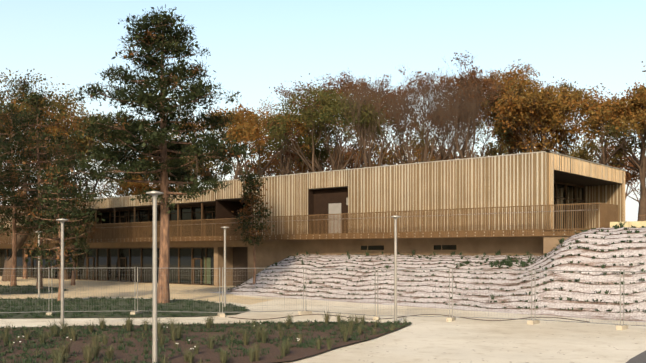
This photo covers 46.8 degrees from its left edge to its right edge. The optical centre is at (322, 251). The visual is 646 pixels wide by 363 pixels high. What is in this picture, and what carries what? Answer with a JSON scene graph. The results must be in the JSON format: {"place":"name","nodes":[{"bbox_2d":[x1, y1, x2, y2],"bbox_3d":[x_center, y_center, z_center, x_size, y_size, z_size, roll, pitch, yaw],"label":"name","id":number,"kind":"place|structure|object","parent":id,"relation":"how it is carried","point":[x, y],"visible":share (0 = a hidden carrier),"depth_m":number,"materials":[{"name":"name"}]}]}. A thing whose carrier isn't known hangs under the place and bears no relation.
{"place":"outdoors","nodes":[
{"label":"outdoors","id":0,"kind":"place"},
{"bbox_2d":[0,163,18,228],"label":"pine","id":1,"kind":"object","parent":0,"point":[2,226],"depth_m":43.58,"materials":[{"name":"green plant"}]},
{"bbox_2d":[0,127,22,236],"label":"pine","id":2,"kind":"object","parent":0,"point":[7,203],"depth_m":70.15,"materials":[{"name":"green plant"}]},
{"bbox_2d":[0,81,44,230],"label":"pine","id":3,"kind":"object","parent":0,"point":[20,202],"depth_m":50.58,"materials":[{"name":"green plant"}]},
{"bbox_2d":[0,276,273,304],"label":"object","id":4,"kind":"structure","parent":0,"point":[129,289],"depth_m":51.05,"materials":[{"name":"beige concrete"}]},
{"bbox_2d":[0,78,52,278],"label":"pine","id":5,"kind":"object","parent":4,"relation":"on","point":[27,83],"depth_m":75.29,"materials":[{"name":"green plant"}]},
{"bbox_2d":[0,285,65,293],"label":"green bed","id":6,"kind":"object","parent":4,"relation":"on","point":[13,291],"visible":0.4,"depth_m":51.86,"materials":[{"name":"green plant"}]},
{"bbox_2d":[0,87,117,288],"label":"tree","id":7,"kind":"object","parent":6,"relation":"on","point":[23,121],"depth_m":53.97,"materials":[{"name":"green plant"}]},
{"bbox_2d":[36,231,40,297],"bbox_3d":[-16.598,0.757,43.596,0.410,3.930,0.410,0,0,40],"label":"lamp","id":8,"kind":"object","parent":4,"relation":"on","point":[38,269],"visible":0.67,"depth_m":43.55,"materials":[{"name":"metal"}]},
{"bbox_2d":[42,138,99,284],"bbox_3d":[-20.259,-3.252,60.768,6.230,11.964,5.986,0,0,40],"label":"pine","id":9,"kind":"object","parent":4,"relation":"on","point":[84,206],"depth_m":60.34,"materials":[{"name":"green plant"}]},
{"bbox_2d":[0,286,645,362],"bbox_3d":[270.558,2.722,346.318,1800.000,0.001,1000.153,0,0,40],"label":"ground","id":10,"kind":"structure","parent":0,"point":[573,342],"depth_m":24.55,"materials":[{"name":"beige concrete"}]},
{"bbox_2d":[0,103,63,285],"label":"pine","id":11,"kind":"object","parent":10,"relation":"on","point":[2,173],"depth_m":58.29,"materials":[{"name":"green plant"}]},
{"bbox_2d":[0,298,248,317],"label":"green bed","id":12,"kind":"object","parent":10,"relation":"on","point":[68,314],"visible":0.5,"depth_m":35.40,"materials":[{"name":"green plant"}]},
{"bbox_2d":[21,164,104,300],"bbox_3d":[-14.155,-1.019,40.208,4.515,7.506,4.485,0,0,40],"label":"pine","id":13,"kind":"object","parent":12,"relation":"on","point":[73,216],"depth_m":40.09,"materials":[{"name":"green plant"}]},
{"bbox_2d":[0,284,410,362],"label":"plants","id":14,"kind":"object","parent":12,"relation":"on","point":[187,339],"visible":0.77,"depth_m":25.52,"materials":[{"name":"green plant"}]},
{"bbox_2d":[221,226,228,306],"bbox_3d":[-4.814,0.738,36.623,0.410,3.968,0.410,0,0,40],"label":"lamp","id":15,"kind":"object","parent":12,"relation":"on","point":[224,227],"visible":0.9,"depth_m":36.58,"materials":[{"name":"metal"}]},
{"bbox_2d":[64,4,255,302],"bbox_3d":[-8.864,-4.934,38.864,8.832,15.353,9.510,0,0,40],"label":"pine","id":16,"kind":"object","parent":10,"relation":"on","point":[208,141],"depth_m":38.17,"materials":[{"name":"green plant"}]},
{"bbox_2d":[0,29,272,261],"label":"pine dry needles","id":17,"kind":"object","parent":16,"relation":"attached to","point":[203,174],"visible":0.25,"depth_m":48.32,"materials":[{"name":"plant"}]},
{"bbox_2d":[0,322,411,362],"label":"mulch bed","id":18,"kind":"object","parent":10,"relation":"on","point":[205,352],"visible":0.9,"depth_m":21.04,"materials":[{"name":"brown soil"}]},
{"bbox_2d":[56,218,67,328],"bbox_3d":[-8.995,0.786,25.748,0.410,3.872,0.410,0,0,40],"label":"lamp","id":19,"kind":"object","parent":18,"relation":"on","point":[62,220],"visible":0.88,"depth_m":25.70,"materials":[{"name":"metal"}]},
{"bbox_2d":[146,191,162,362],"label":"lamp","id":20,"kind":"object","parent":18,"relation":"on","point":[154,194],"visible":1,"depth_m":17.72,"materials":[{"name":"metal"}]},
{"bbox_2d":[0,310,406,362],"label":"bed grasses","id":21,"kind":"object","parent":18,"relation":"on","point":[87,352],"visible":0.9,"depth_m":21.68,"materials":[{"name":"green plant"}]},
{"bbox_2d":[390,215,400,322],"bbox_3d":[2.751,0.671,28.269,0.410,4.102,0.410,0,0,40],"label":"lamp","id":22,"kind":"object","parent":18,"relation":"on","point":[395,217],"visible":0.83,"depth_m":28.23,"materials":[{"name":"metal"}]},
{"bbox_2d":[232,170,274,283],"bbox_3d":[-4.634,-1.308,48.527,3.376,8.078,2.692,0,0,40],"label":"pine","id":23,"kind":"object","parent":10,"relation":"on","point":[249,178],"depth_m":48.28,"materials":[{"name":"green plant"}]},
{"bbox_2d":[0,183,583,284],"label":"glazing","id":24,"kind":"structure","parent":10,"relation":"on","point":[147,258],"depth_m":66.00,"materials":[{"name":"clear glass"}]},
{"bbox_2d":[0,267,645,325],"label":"fence panels","id":25,"kind":"object","parent":10,"relation":"on","point":[474,297],"visible":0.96,"depth_m":29.94,"materials":[{"name":"grey metal"}]},
{"bbox_2d":[1,56,645,280],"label":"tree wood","id":26,"kind":"object","parent":10,"relation":"on","point":[640,165],"visible":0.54,"depth_m":72.72,"materials":[{"name":"plant"}]},
{"bbox_2d":[0,59,645,196],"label":"orange leaves","id":27,"kind":"object","parent":26,"relation":"attached to","point":[250,129],"visible":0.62,"depth_m":69.05,"materials":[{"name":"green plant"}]},
{"bbox_2d":[0,68,645,197],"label":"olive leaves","id":28,"kind":"object","parent":26,"relation":"attached to","point":[617,155],"visible":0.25,"depth_m":70.65,"materials":[{"name":"green plant"}]},
{"bbox_2d":[257,73,393,169],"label":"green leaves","id":29,"kind":"object","parent":26,"relation":"attached to","point":[325,112],"visible":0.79,"depth_m":76.45,"materials":[{"name":"green plant"}]},
{"bbox_2d":[170,52,639,193],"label":"brown leaves","id":30,"kind":"object","parent":26,"relation":"attached to","point":[628,176],"visible":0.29,"depth_m":90.17,"materials":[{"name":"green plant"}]},
{"bbox_2d":[46,311,627,329],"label":"fence base blocks","id":31,"kind":"structure","parent":10,"relation":"on","point":[531,322],"depth_m":29.58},
{"bbox_2d":[70,170,620,285],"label":"soffits","id":32,"kind":"object","parent":10,"relation":"on","point":[240,257],"visible":0.4,"depth_m":58.75,"materials":[{"name":"brown wood"}]},
{"bbox_2d":[129,236,570,286],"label":"walls","id":33,"kind":"structure","parent":10,"relation":"on","point":[268,252],"depth_m":48.27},
{"bbox_2d":[0,241,247,247],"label":"balcony fascia","id":34,"kind":"structure","parent":33,"relation":"attached to","point":[174,244],"depth_m":63.74,"materials":[{"name":"brown wood"}]},
{"bbox_2d":[68,170,621,237],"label":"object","id":35,"kind":"object","parent":33,"relation":"on","point":[99,217],"visible":0.02,"depth_m":72.51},
{"bbox_2d":[216,188,347,235],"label":"recess walls","id":36,"kind":"structure","parent":35,"relation":"in","point":[320,200],"depth_m":52.27,"materials":[{"name":"brown wood"}]},
{"bbox_2d":[329,198,347,232],"bbox_3d":[1.109,-2.428,51.064,1.850,2.500,0.055,0,0,40],"label":"recess door","id":37,"kind":"structure","parent":36,"relation":"in","point":[334,208],"depth_m":51.24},
{"bbox_2d":[0,181,584,285],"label":"timber frames","id":38,"kind":"structure","parent":35,"relation":"attached to","point":[203,224],"depth_m":65.39,"materials":[{"name":"brown wood"}]},
{"bbox_2d":[204,257,210,283],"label":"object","id":39,"kind":"object","parent":38,"relation":"attached to","point":[208,265],"visible":0.5,"depth_m":60.08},
{"bbox_2d":[0,152,624,239],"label":"cladding","id":40,"kind":"structure","parent":35,"relation":"attached to","point":[515,180],"depth_m":46.39,"materials":[{"name":"beige wood"}]},
{"bbox_2d":[96,151,625,198],"bbox_3d":[-8.055,-5.203,66.338,64.090,0.650,12.590,0,0,40],"label":"coping","id":41,"kind":"object","parent":35,"relation":"on","point":[418,163],"visible":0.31,"depth_m":46.96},
{"bbox_2d":[360,244,456,250],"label":"slot frames","id":42,"kind":"structure","parent":33,"relation":"attached to","point":[384,247],"depth_m":48.38,"materials":[{"name":"black metal"}]},
{"bbox_2d":[361,245,455,249],"bbox_3d":[5.240,-0.263,46.928,7.200,0.290,0.006,0,0,40],"label":"slot glass","id":43,"kind":"object","parent":42,"relation":"in","point":[436,247],"visible":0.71,"depth_m":45.59,"materials":[{"name":"black glass"}]},
{"bbox_3d":[-10.400,-1.028,60.955,67.400,0.260,4.380,0,0,40],"label":"walkway slab","id":44,"kind":"object","parent":33,"relation":"on","visible":0},
{"bbox_2d":[11,228,590,243],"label":"fascia","id":45,"kind":"structure","parent":44,"relation":"attached to","point":[208,238],"depth_m":45.10,"materials":[{"name":"brown wood"}]},
{"bbox_2d":[111,318,636,362],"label":"fallen leaves","id":46,"kind":"object","parent":10,"relation":"on","point":[470,341],"visible":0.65,"depth_m":21.16,"materials":[{"name":"brown plant"}]},
{"bbox_2d":[229,314,588,321],"bbox_3d":[3.265,2.702,30.830,14.313,0.030,3.006,0,0,5],"label":"cable","id":47,"kind":"object","parent":10,"relation":"on","point":[412,315],"visible":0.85,"depth_m":30.53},
{"bbox_2d":[209,227,645,321],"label":"embankment","id":48,"kind":"structure","parent":10,"relation":"on","point":[576,267],"depth_m":36.32,"materials":[{"name":"grey stone"}]},
{"bbox_2d":[223,220,645,312],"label":"slope plants","id":49,"kind":"object","parent":48,"relation":"on","point":[522,262],"visible":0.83,"depth_m":38.53,"materials":[{"name":"green plant"}]},
{"bbox_2d":[228,227,645,312],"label":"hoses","id":50,"kind":"object","parent":48,"relation":"on","point":[299,256],"visible":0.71,"depth_m":38.88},
{"bbox_2d":[610,221,645,227],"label":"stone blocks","id":51,"kind":"structure","parent":48,"relation":"on","point":[638,224],"depth_m":36.97,"materials":[{"name":"beige stone"}]},
{"bbox_2d":[0,0,645,220],"label":"sky","id":52,"kind":"structure","parent":0,"point":[254,46],"materials":[{"name":"blue"}]},
{"bbox_2d":[626,351,645,362],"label":"asphalt","id":53,"kind":"structure","parent":0,"point":[640,358],"depth_m":18.82,"materials":[{"name":"grey asphalt"}]},
{"label":"terrace","id":54,"kind":"structure","parent":0,"visible":0},
{"bbox_2d":[0,202,617,243],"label":"railing","id":55,"kind":"object","parent":54,"relation":"on","point":[608,213],"visible":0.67,"depth_m":46.88,"materials":[{"name":"brown metal"}]},
{"bbox_2d":[5,230,575,242],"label":"bolts","id":56,"kind":"object","parent":55,"relation":"attached to","point":[361,237],"visible":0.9,"depth_m":46.04,"materials":[{"name":"metal"}]},
{"bbox_2d":[102,209,597,227],"bbox_3d":[-11.834,-2.101,59.337,67.300,0.098,0.126,0,0,40],"label":"handrail","id":57,"kind":"object","parent":55,"relation":"attached to","point":[407,216],"visible":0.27,"depth_m":43.87,"materials":[{"name":"metal"}]}
]}

